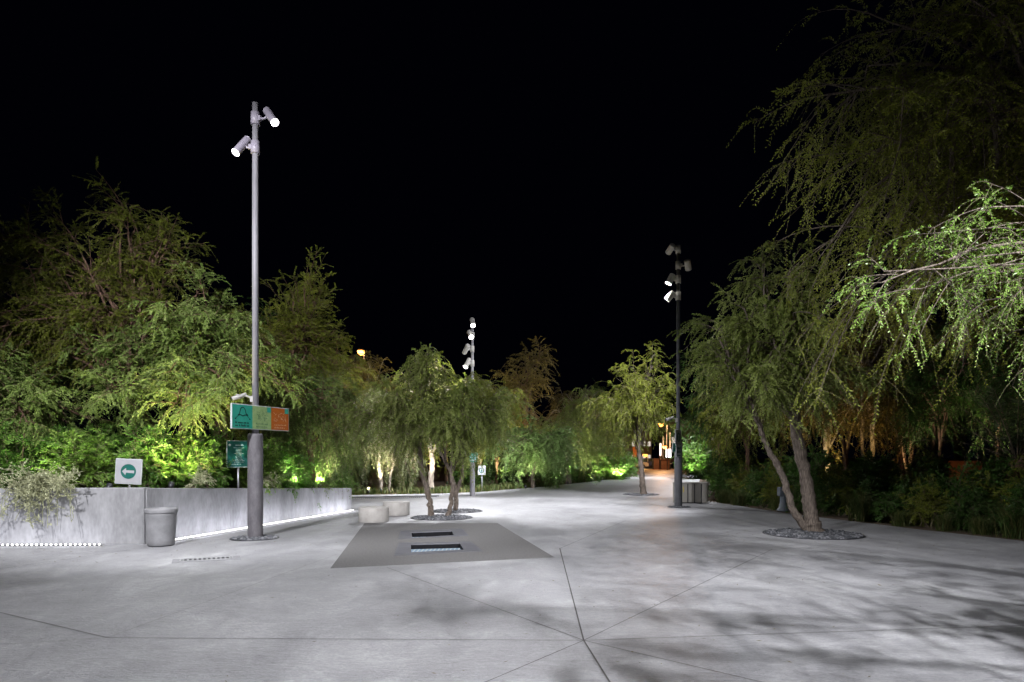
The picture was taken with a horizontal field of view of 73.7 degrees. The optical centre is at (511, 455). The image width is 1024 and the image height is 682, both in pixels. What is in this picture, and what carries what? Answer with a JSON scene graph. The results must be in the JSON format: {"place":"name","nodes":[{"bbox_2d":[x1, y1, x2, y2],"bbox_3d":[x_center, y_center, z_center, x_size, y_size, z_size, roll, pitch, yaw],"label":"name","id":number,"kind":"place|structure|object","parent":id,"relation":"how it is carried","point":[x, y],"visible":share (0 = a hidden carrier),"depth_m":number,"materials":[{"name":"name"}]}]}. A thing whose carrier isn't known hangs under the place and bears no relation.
{"place":"outdoors","nodes":[
{"label":"outdoors","id":0,"kind":"place"},
{"bbox_2d":[150,288,297,448],"bbox_3d":[-10.791,-2.183,26.188,5.842,8.042,5.376,0,0,0],"label":"garden tree","id":1,"kind":"object","parent":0,"point":[237,431],"visible":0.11,"depth_m":25.85,"materials":[{"name":"green plant"}]},
{"bbox_2d":[383,375,532,515],"bbox_3d":[-1.482,-0.245,19.168,3.927,3.986,3.160,0,0,-41],"label":"ghaf tree","id":2,"kind":"object","parent":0,"point":[451,410],"visible":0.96,"depth_m":18.50,"materials":[{"name":"green plant"}]},
{"bbox_2d":[352,476,606,494],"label":"grass","id":3,"kind":"structure","parent":0,"point":[482,488],"depth_m":31.98,"materials":[{"name":"plant"}]},
{"bbox_2d":[0,470,1023,681],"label":"pavement","id":4,"kind":"structure","parent":0,"point":[351,624],"depth_m":7.85,"materials":[{"name":"concrete"}]},
{"bbox_2d":[0,487,149,544],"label":"planter wall","id":5,"kind":"structure","parent":4,"relation":"on","point":[110,516],"depth_m":13.03,"materials":[{"name":"concrete"}]},
{"bbox_2d":[0,461,84,528],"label":"silvery shrub","id":6,"kind":"object","parent":5,"relation":"on","point":[36,482],"visible":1,"depth_m":12.78,"materials":[{"name":"green plant"}]},
{"bbox_2d":[144,507,177,546],"bbox_3d":[-6.645,1.347,12.928,0.578,0.707,0.578,0,0,0],"label":"litter bin","id":7,"kind":"object","parent":4,"relation":"on","point":[160,523],"visible":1,"depth_m":12.72,"materials":[{"name":"concrete"}]},
{"bbox_2d":[146,488,351,543],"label":"planter wall","id":8,"kind":"structure","parent":4,"relation":"on","point":[203,511],"depth_m":15.58,"materials":[{"name":"concrete"}]},
{"bbox_2d":[229,534,278,540],"bbox_3d":[-5.297,1.681,14.050,0.960,0.037,0.960,0,0,0],"label":"gravel bed","id":9,"kind":"object","parent":4,"relation":"on","point":[253,538],"visible":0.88,"depth_m":13.90,"materials":[{"name":"gravel"}]},
{"bbox_2d":[232,101,278,536],"bbox_3d":[-5.278,-2.825,14.164,0.966,9.050,0.435,0,0,0],"label":"lamp post","id":10,"kind":"object","parent":9,"relation":"on","point":[254,483],"visible":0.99,"depth_m":14.16,"materials":[{"name":"metal"}]},
{"bbox_2d":[230,403,288,430],"bbox_3d":[-5.290,-0.790,14.305,0.134,0.500,1.711,0,0,21],"label":"panel sign","id":11,"kind":"object","parent":10,"relation":"attached to","point":[246,416],"visible":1,"depth_m":14.19,"materials":[{"name":"green"}]},
{"bbox_2d":[358,506,388,522],"bbox_3d":[-3.567,1.509,17.617,0.774,0.382,0.774,0,0,0],"label":"drum seat","id":12,"kind":"object","parent":4,"relation":"on","point":[373,514],"visible":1,"depth_m":17.30,"materials":[{"name":"concrete"}]},
{"bbox_2d":[383,501,409,515],"bbox_3d":[-3.331,1.509,19.653,0.774,0.382,0.774,0,0,0],"label":"drum seat","id":13,"kind":"object","parent":4,"relation":"on","point":[399,508],"visible":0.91,"depth_m":19.31,"materials":[{"name":"concrete"}]},
{"bbox_2d":[410,514,472,520],"bbox_3d":[-1.931,1.680,18.743,1.700,0.041,1.700,0,0,0],"label":"gravel bed","id":14,"kind":"object","parent":4,"relation":"on","point":[439,517],"visible":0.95,"depth_m":18.52,"materials":[{"name":"gravel"}]},
{"bbox_2d":[321,342,474,515],"bbox_3d":[-3.001,-0.739,18.958,4.057,5.039,3.249,0,0,0],"label":"ghaf tree","id":15,"kind":"object","parent":14,"relation":"on","point":[393,405],"visible":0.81,"depth_m":18.53,"materials":[{"name":"green plant"}]},
{"bbox_2d":[331,523,552,567],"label":"dark paving","id":16,"kind":"structure","parent":4,"relation":"on","point":[372,544],"depth_m":12.75,"materials":[{"name":"concrete"}]},
{"bbox_2d":[398,529,468,538],"bbox_3d":[-1.728,1.761,14.846,1.485,0.138,1.713,0,0,-10],"label":"light well","id":17,"kind":"object","parent":16,"relation":"on","point":[406,534],"visible":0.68,"depth_m":15.17,"materials":[{"name":"concrete"}]},
{"bbox_2d":[394,541,481,555],"bbox_3d":[-1.364,1.761,12.534,1.548,0.138,1.728,0,0,-9],"label":"light well","id":18,"kind":"object","parent":16,"relation":"on","point":[412,548],"visible":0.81,"depth_m":13.01,"materials":[{"name":"concrete"}]},
{"bbox_2d":[433,508,482,512],"bbox_3d":[-1.715,1.678,20.910,1.640,0.043,1.640,0,0,0],"label":"gravel bed","id":19,"kind":"object","parent":4,"relation":"on","point":[465,510],"visible":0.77,"depth_m":20.77,"materials":[{"name":"gravel"}]},
{"bbox_2d":[438,371,527,509],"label":"ghaf tree","id":20,"kind":"object","parent":19,"relation":"on","point":[490,394],"visible":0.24,"depth_m":20.90,"materials":[{"name":"green plant"}]},
{"bbox_2d":[462,318,474,495],"bbox_3d":[-1.821,-2.054,28.718,0.596,7.509,0.688,0,0,0],"label":"lamp post","id":21,"kind":"object","parent":4,"relation":"on","point":[469,361],"visible":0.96,"depth_m":28.73,"materials":[{"name":"metal"}]},
{"bbox_2d":[0,521,1020,681],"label":"pavement joint","id":22,"kind":"object","parent":4,"relation":"on","point":[533,621],"visible":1,"depth_m":6.44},
{"bbox_2d":[623,493,659,495],"bbox_3d":[5.637,1.678,29.825,1.600,0.045,1.600,0,0,0],"label":"gravel bed","id":23,"kind":"object","parent":4,"relation":"on","point":[647,494],"visible":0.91,"depth_m":29.51,"materials":[{"name":"gravel"}]},
{"bbox_2d":[577,339,685,494],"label":"ghaf tree","id":24,"kind":"object","parent":23,"relation":"on","point":[640,403],"visible":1,"depth_m":29.36,"materials":[{"name":"green plant"}]},
{"bbox_2d":[667,505,690,507],"bbox_3d":[5.524,1.680,22.546,0.760,0.040,0.761,0,0,0],"label":"gravel bed","id":25,"kind":"object","parent":4,"relation":"on","point":[673,506],"visible":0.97,"depth_m":22.36,"materials":[{"name":"stone"}]},
{"bbox_2d":[665,243,691,505],"bbox_3d":[5.526,-2.659,22.642,0.912,8.719,0.396,0,0,0],"label":"lamp post","id":26,"kind":"object","parent":25,"relation":"on","point":[671,248],"visible":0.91,"depth_m":22.61,"materials":[{"name":"metal"}]},
{"bbox_2d":[673,482,707,502],"bbox_3d":[6.413,1.327,24.536,1.256,0.745,0.516,0,0,8],"label":"recycling bin","id":27,"kind":"object","parent":4,"relation":"on","point":[694,492],"visible":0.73,"depth_m":24.29,"materials":[{"name":"metal"}]},
{"bbox_2d":[763,527,865,539],"bbox_3d":[6.512,1.675,14.783,2.040,0.050,2.040,0,0,0],"label":"gravel bed","id":28,"kind":"object","parent":4,"relation":"on","point":[826,534],"visible":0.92,"depth_m":14.48,"materials":[{"name":"gravel"}]},
{"bbox_2d":[667,237,910,531],"bbox_3d":[5.942,-1.575,15.206,4.305,6.949,4.239,0,0,-24],"label":"ghaf tree","id":29,"kind":"object","parent":28,"relation":"on","point":[769,376],"visible":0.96,"depth_m":14.87,"materials":[{"name":"green plant"}]},
{"bbox_2d":[822,179,1023,405],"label":"ghaf tree","id":30,"kind":"object","parent":4,"relation":"on","point":[986,267],"visible":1,"depth_m":5.72,"materials":[{"name":"green plant"}]},
{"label":"planter soil","id":31,"kind":"structure","parent":4,"relation":"on","visible":0},
{"bbox_2d":[0,418,59,487],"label":"leafy shrub","id":32,"kind":"object","parent":31,"relation":"on","point":[9,456],"visible":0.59,"depth_m":14.37,"materials":[{"name":"green plant"}]},
{"bbox_2d":[0,224,62,378],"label":"garden tree","id":33,"kind":"object","parent":31,"relation":"on","point":[12,252],"visible":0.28,"depth_m":22.17,"materials":[{"name":"green plant"}]},
{"bbox_2d":[9,422,92,487],"bbox_3d":[-10.352,0.279,15.449,2.548,2.078,2.058,0,0,34],"label":"leafy shrub","id":34,"kind":"object","parent":31,"relation":"on","point":[57,428],"visible":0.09,"depth_m":15.06,"materials":[{"name":"green plant"}]},
{"bbox_2d":[0,258,121,439],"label":"garden tree","id":35,"kind":"object","parent":31,"relation":"on","point":[70,362],"visible":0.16,"depth_m":24.88,"materials":[{"name":"green plant"}]},
{"bbox_2d":[0,340,137,471],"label":"acacia tree","id":36,"kind":"object","parent":31,"relation":"on","point":[16,406],"visible":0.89,"depth_m":15.21,"materials":[{"name":"green plant"}]},
{"bbox_2d":[25,427,126,487],"bbox_3d":[-9.354,0.361,14.707,1.957,1.968,1.907,0,0,-11],"label":"leafy shrub","id":37,"kind":"object","parent":31,"relation":"on","point":[78,457],"visible":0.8,"depth_m":14.54,"materials":[{"name":"green plant"}]},
{"bbox_2d":[50,422,141,487],"bbox_3d":[-9.517,0.173,15.956,2.392,1.960,2.186,0,0,26],"label":"leafy shrub","id":38,"kind":"object","parent":31,"relation":"on","point":[111,436],"visible":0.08,"depth_m":15.63,"materials":[{"name":"green plant"}]},
{"bbox_2d":[0,156,218,442],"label":"acacia tree","id":39,"kind":"object","parent":31,"relation":"on","point":[146,270],"visible":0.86,"depth_m":17.92,"materials":[{"name":"green plant"}]},
{"bbox_2d":[115,458,142,486],"bbox_3d":[-7.586,0.474,13.530,0.525,0.851,0.082,0,0,-6],"label":"arrow sign","id":40,"kind":"object","parent":31,"relation":"on","point":[128,472],"visible":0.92,"depth_m":13.49,"materials":[{"name":"metal"}]},
{"bbox_2d":[104,423,186,487],"bbox_3d":[-8.113,0.288,15.320,1.871,2.042,2.316,0,0,-39],"label":"leafy shrub","id":41,"kind":"object","parent":31,"relation":"on","point":[151,450],"visible":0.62,"depth_m":15.09,"materials":[{"name":"green plant"}]},
{"bbox_2d":[146,429,209,487],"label":"leafy shrub","id":42,"kind":"object","parent":31,"relation":"on","point":[179,435],"visible":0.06,"depth_m":16.00,"materials":[{"name":"green plant"}]},
{"bbox_2d":[49,253,327,446],"bbox_3d":[-7.526,-1.988,15.956,6.357,5.278,3.828,0,0,0],"label":"acacia tree","id":43,"kind":"object","parent":31,"relation":"on","point":[194,374],"visible":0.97,"depth_m":15.81,"materials":[{"name":"green plant"}]},
{"bbox_2d":[168,438,233,487],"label":"leafy shrub","id":44,"kind":"object","parent":31,"relation":"on","point":[205,462],"visible":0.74,"depth_m":15.50,"materials":[{"name":"green plant"}]},
{"bbox_2d":[165,424,243,487],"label":"leafy shrub","id":45,"kind":"object","parent":31,"relation":"on","point":[215,437],"visible":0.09,"depth_m":16.50,"materials":[{"name":"green plant"}]},
{"bbox_2d":[226,440,246,487],"bbox_3d":[-6.444,0.297,16.085,0.550,1.305,0.080,0,0,-38],"label":"information board","id":46,"kind":"object","parent":31,"relation":"on","point":[236,451],"visible":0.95,"depth_m":16.04,"materials":[{"name":"metal"}]},
{"bbox_2d":[219,433,292,502],"bbox_3d":[-6.666,0.498,17.403,1.957,2.146,1.907,0,0,-38],"label":"leafy shrub","id":47,"kind":"object","parent":31,"relation":"on","point":[243,472],"visible":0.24,"depth_m":17.26,"materials":[{"name":"green plant"}]},
{"bbox_2d":[214,245,358,444],"bbox_3d":[-7.088,-2.868,21.622,4.239,7.352,3.916,0,0,14],"label":"acacia tree","id":48,"kind":"object","parent":31,"relation":"on","point":[293,341],"visible":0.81,"depth_m":21.21,"materials":[{"name":"green plant"}]},
{"bbox_2d":[263,436,314,502],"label":"leafy shrub","id":49,"kind":"object","parent":31,"relation":"on","point":[287,460],"visible":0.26,"depth_m":18.30,"materials":[{"name":"green plant"}]},
{"bbox_2d":[277,448,321,507],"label":"leafy shrub","id":50,"kind":"object","parent":31,"relation":"on","point":[308,468],"visible":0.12,"depth_m":19.18,"materials":[{"name":"green plant"}]},
{"bbox_2d":[228,370,396,498],"bbox_3d":[-5.726,-0.189,19.950,4.776,4.566,3.379,0,0,-21],"label":"weeping tree","id":51,"kind":"object","parent":31,"relation":"on","point":[302,417],"visible":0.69,"depth_m":19.60,"materials":[{"name":"green plant"}]},
{"bbox_2d":[0,0,1023,458],"label":"sky","id":52,"kind":"structure","parent":0,"point":[522,169],"materials":[{"name":"black"}]},
{"bbox_2d":[370,458,1007,544],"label":"ground","id":53,"kind":"structure","parent":0,"point":[440,463],"depth_m":225.54,"materials":[{"name":"soil"}]},
{"bbox_2d":[659,420,723,461],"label":"street building","id":54,"kind":"structure","parent":53,"relation":"on","point":[672,453],"depth_m":114.00,"materials":[{"name":"metal"}]},
{"bbox_2d":[364,471,1023,540],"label":"soil","id":55,"kind":"structure","parent":0,"point":[442,484],"depth_m":22.03,"materials":[{"name":"soil"}]},
{"bbox_2d":[222,297,340,441],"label":"garden tree","id":56,"kind":"object","parent":55,"relation":"on","point":[315,381],"visible":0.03,"depth_m":29.62,"materials":[{"name":"green plant"}]},
{"bbox_2d":[296,332,378,448],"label":"garden tree","id":57,"kind":"object","parent":55,"relation":"on","point":[348,362],"visible":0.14,"depth_m":35.87,"materials":[{"name":"green plant"}]},
{"bbox_2d":[324,348,400,460],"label":"garden tree","id":58,"kind":"object","parent":55,"relation":"on","point":[369,365],"visible":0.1,"depth_m":39.52,"materials":[{"name":"green plant"}]},
{"bbox_2d":[323,387,427,492],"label":"pale tree","id":59,"kind":"object","parent":55,"relation":"on","point":[379,481],"visible":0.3,"depth_m":31.49,"materials":[{"name":"green plant"}]},
{"bbox_2d":[384,351,478,487],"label":"pale tree","id":60,"kind":"object","parent":55,"relation":"on","point":[431,476],"visible":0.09,"depth_m":32.87,"materials":[{"name":"green plant"}]},
{"bbox_2d":[447,461,489,487],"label":"dark shrub","id":61,"kind":"object","parent":55,"relation":"on","point":[466,478],"visible":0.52,"depth_m":36.58,"materials":[{"name":"green plant"}]},
{"bbox_2d":[470,386,527,484],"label":"garden tree","id":62,"kind":"object","parent":55,"relation":"on","point":[513,425],"visible":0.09,"depth_m":38.90,"materials":[{"name":"green plant"}]},
{"bbox_2d":[483,457,528,484],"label":"dark shrub","id":63,"kind":"object","parent":55,"relation":"on","point":[491,474],"visible":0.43,"depth_m":39.49,"materials":[{"name":"green plant"}]},
{"bbox_2d":[490,336,559,481],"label":"brown tree","id":64,"kind":"object","parent":55,"relation":"on","point":[529,369],"visible":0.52,"depth_m":43.60,"materials":[{"name":"dry brown leaves"},{"name":"bark"},{"name":"twig bark"}]},
{"bbox_2d":[480,415,582,488],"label":"moringa tree","id":65,"kind":"object","parent":55,"relation":"on","point":[541,452],"visible":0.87,"depth_m":35.49,"materials":[{"name":"green plant"}]},
{"bbox_2d":[541,387,608,430],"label":"garden tree","id":66,"kind":"object","parent":55,"relation":"on","point":[553,406],"visible":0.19,"depth_m":53.77,"materials":[{"name":"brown plant"}]},
{"bbox_2d":[524,384,636,483],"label":"weeping tree","id":67,"kind":"object","parent":55,"relation":"on","point":[582,437],"visible":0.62,"depth_m":40.33,"materials":[{"name":"green plant"}]},
{"bbox_2d":[597,442,638,479],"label":"bright bush","id":68,"kind":"object","parent":55,"relation":"on","point":[623,472],"visible":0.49,"depth_m":48.69,"materials":[{"name":"green plant"}]},
{"bbox_2d":[670,434,717,478],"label":"bright bush","id":69,"kind":"object","parent":55,"relation":"on","point":[692,466],"visible":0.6,"depth_m":50.69,"materials":[{"name":"green plant"}]},
{"bbox_2d":[667,394,721,448],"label":"garden tree","id":70,"kind":"object","parent":55,"relation":"on","point":[684,427],"visible":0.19,"depth_m":59.96,"materials":[{"name":"green plant"}]},
{"bbox_2d":[672,320,789,461],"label":"garden tree","id":71,"kind":"object","parent":55,"relation":"on","point":[695,415],"visible":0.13,"depth_m":32.76,"materials":[{"name":"green plant"}]},
{"bbox_2d":[710,462,751,501],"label":"hedge shrub","id":72,"kind":"object","parent":55,"relation":"on","point":[721,484],"visible":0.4,"depth_m":25.46,"materials":[{"name":"green plant"}]},
{"bbox_2d":[708,446,761,496],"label":"hedge shrub","id":73,"kind":"object","parent":55,"relation":"on","point":[732,460],"visible":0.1,"depth_m":27.61,"materials":[{"name":"green plant"}]},
{"bbox_2d":[685,344,798,475],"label":"garden tree","id":74,"kind":"object","parent":55,"relation":"on","point":[745,438],"visible":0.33,"depth_m":25.27,"materials":[{"name":"green plant"}]},
{"bbox_2d":[724,461,761,502],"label":"hedge shrub","id":75,"kind":"object","parent":55,"relation":"on","point":[735,485],"visible":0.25,"depth_m":24.80,"materials":[{"name":"green plant"}]},
{"bbox_2d":[743,465,788,507],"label":"hedge shrub","id":76,"kind":"object","parent":55,"relation":"on","point":[756,487],"visible":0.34,"depth_m":22.63,"materials":[{"name":"green plant"}]},
{"bbox_2d":[755,470,800,508],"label":"hedge shrub","id":77,"kind":"object","parent":55,"relation":"on","point":[772,485],"visible":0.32,"depth_m":21.95,"materials":[{"name":"green plant"}]},
{"bbox_2d":[741,326,820,462],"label":"garden tree","id":78,"kind":"object","parent":55,"relation":"on","point":[782,443],"visible":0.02,"depth_m":33.00,"materials":[{"name":"green plant"}]},
{"bbox_2d":[786,470,827,512],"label":"hedge shrub","id":79,"kind":"object","parent":55,"relation":"on","point":[797,501],"visible":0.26,"depth_m":20.84,"materials":[{"name":"green plant"}]},
{"bbox_2d":[778,442,842,491],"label":"hedge shrub","id":80,"kind":"object","parent":55,"relation":"on","point":[820,460],"visible":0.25,"depth_m":22.31,"materials":[{"name":"green plant"}]},
{"bbox_2d":[766,317,886,468],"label":"garden tree","id":81,"kind":"object","parent":55,"relation":"on","point":[827,447],"visible":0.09,"depth_m":24.34,"materials":[{"name":"green plant"}]},
{"bbox_2d":[815,476,853,515],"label":"hedge shrub","id":82,"kind":"object","parent":55,"relation":"on","point":[827,505],"visible":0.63,"depth_m":19.63,"materials":[{"name":"green plant"}]},
{"bbox_2d":[804,280,891,470],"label":"garden tree","id":83,"kind":"object","parent":55,"relation":"on","point":[845,455],"depth_m":33.70,"materials":[{"name":"green plant"}]},
{"bbox_2d":[825,466,876,517],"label":"hedge shrub","id":84,"kind":"object","parent":55,"relation":"on","point":[845,489],"visible":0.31,"depth_m":19.31,"materials":[{"name":"green plant"}]},
{"bbox_2d":[834,489,887,521],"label":"grass tuft","id":85,"kind":"object","parent":55,"relation":"on","point":[860,512],"visible":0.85,"depth_m":17.88,"materials":[{"name":"plant"}]},
{"bbox_2d":[726,0,1023,437],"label":"ghaf tree","id":86,"kind":"object","parent":55,"relation":"on","point":[962,116],"visible":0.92,"depth_m":10.47,"materials":[{"name":"green plant"}]},
{"bbox_2d":[844,474,907,520],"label":"hedge shrub","id":87,"kind":"object","parent":55,"relation":"on","point":[868,489],"visible":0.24,"depth_m":18.33,"materials":[{"name":"green plant"}]},
{"bbox_2d":[839,448,920,517],"bbox_3d":[10.295,1.011,19.560,2.484,2.478,2.532,0,0,-33],"label":"hedge shrub","id":88,"kind":"object","parent":55,"relation":"on","point":[875,466],"visible":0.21,"depth_m":19.09,"materials":[{"name":"green plant"}]},
{"bbox_2d":[812,317,966,466],"bbox_3d":[11.666,-1.300,22.166,4.047,6.234,4.984,0,0,-22],"label":"garden tree","id":89,"kind":"object","parent":55,"relation":"on","point":[869,405],"visible":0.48,"depth_m":21.89,"materials":[{"name":"green plant"}]},
{"bbox_2d":[868,476,940,524],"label":"hedge shrub","id":90,"kind":"object","parent":55,"relation":"on","point":[892,503],"visible":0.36,"depth_m":17.21,"materials":[{"name":"green plant"}]},
{"bbox_2d":[850,300,966,474],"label":"garden tree","id":91,"kind":"object","parent":55,"relation":"on","point":[934,326],"visible":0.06,"depth_m":29.53,"materials":[{"name":"green plant"}]},
{"bbox_2d":[865,445,952,517],"bbox_3d":[10.850,1.009,18.594,2.246,2.684,2.491,0,0,-44],"label":"hedge shrub","id":92,"kind":"object","parent":55,"relation":"on","point":[923,469],"visible":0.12,"depth_m":18.52,"materials":[{"name":"green plant"}]},
{"bbox_2d":[850,328,981,475],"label":"garden tree","id":93,"kind":"object","parent":55,"relation":"on","point":[918,350],"visible":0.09,"depth_m":23.66,"materials":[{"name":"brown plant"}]},
{"bbox_2d":[882,450,963,521],"bbox_3d":[11.213,1.153,17.846,2.431,2.645,2.186,0,0,-19],"label":"hedge shrub","id":94,"kind":"object","parent":55,"relation":"on","point":[939,469],"visible":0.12,"depth_m":17.92,"materials":[{"name":"green plant"}]},
{"bbox_2d":[889,474,965,528],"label":"hedge shrub","id":95,"kind":"object","parent":55,"relation":"on","point":[924,510],"visible":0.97,"depth_m":16.39,"materials":[{"name":"green plant"}]},
{"bbox_2d":[928,513,957,531],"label":"grass tuft","id":96,"kind":"object","parent":55,"relation":"on","point":[943,524],"visible":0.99,"depth_m":15.51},
{"bbox_2d":[874,313,1023,467],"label":"garden tree","id":97,"kind":"object","parent":55,"relation":"on","point":[924,384],"visible":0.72,"depth_m":20.41,"materials":[{"name":"green plant"}]},
{"bbox_2d":[908,306,1023,483],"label":"garden tree","id":98,"kind":"object","parent":55,"relation":"on","point":[1000,379],"visible":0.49,"depth_m":19.70,"materials":[{"name":"green plant"}]},
{"bbox_2d":[910,306,1023,481],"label":"garden tree","id":99,"kind":"object","parent":55,"relation":"on","point":[982,456],"visible":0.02,"depth_m":24.95,"materials":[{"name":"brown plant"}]},
{"bbox_2d":[914,383,1023,481],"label":"shrub","id":100,"kind":"object","parent":55,"relation":"on","point":[1007,430],"visible":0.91,"depth_m":17.03,"materials":[{"name":"green plant"}]},
{"bbox_2d":[932,481,1006,534],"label":"hedge shrub","id":101,"kind":"object","parent":55,"relation":"on","point":[974,503],"visible":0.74,"depth_m":15.58,"materials":[{"name":"green plant"}]},
{"bbox_2d":[929,446,1023,524],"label":"hedge shrub","id":102,"kind":"object","parent":55,"relation":"on","point":[995,475],"visible":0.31,"depth_m":16.57,"materials":[{"name":"green plant"}]},
{"bbox_2d":[964,514,998,534],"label":"grass tuft","id":103,"kind":"object","parent":55,"relation":"on","point":[979,527],"visible":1,"depth_m":14.83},
{"bbox_2d":[946,249,1023,437],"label":"garden tree","id":104,"kind":"object","parent":55,"relation":"on","point":[1014,339],"visible":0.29,"depth_m":19.23,"materials":[{"name":"green plant"}]},
{"bbox_2d":[959,447,1023,530],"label":"hedge shrub","id":105,"kind":"object","parent":55,"relation":"on","point":[1005,487],"visible":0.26,"depth_m":15.66,"materials":[{"name":"green plant"}]},
{"bbox_2d":[969,500,1023,539],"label":"grass tuft","id":106,"kind":"object","parent":55,"relation":"on","point":[1014,524],"visible":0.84,"depth_m":14.20,"materials":[{"name":"plant"}]},
{"bbox_2d":[993,477,1023,538],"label":"hedge shrub","id":107,"kind":"object","parent":55,"relation":"on","point":[1014,502],"visible":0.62,"depth_m":14.17,"materials":[{"name":"green plant"}]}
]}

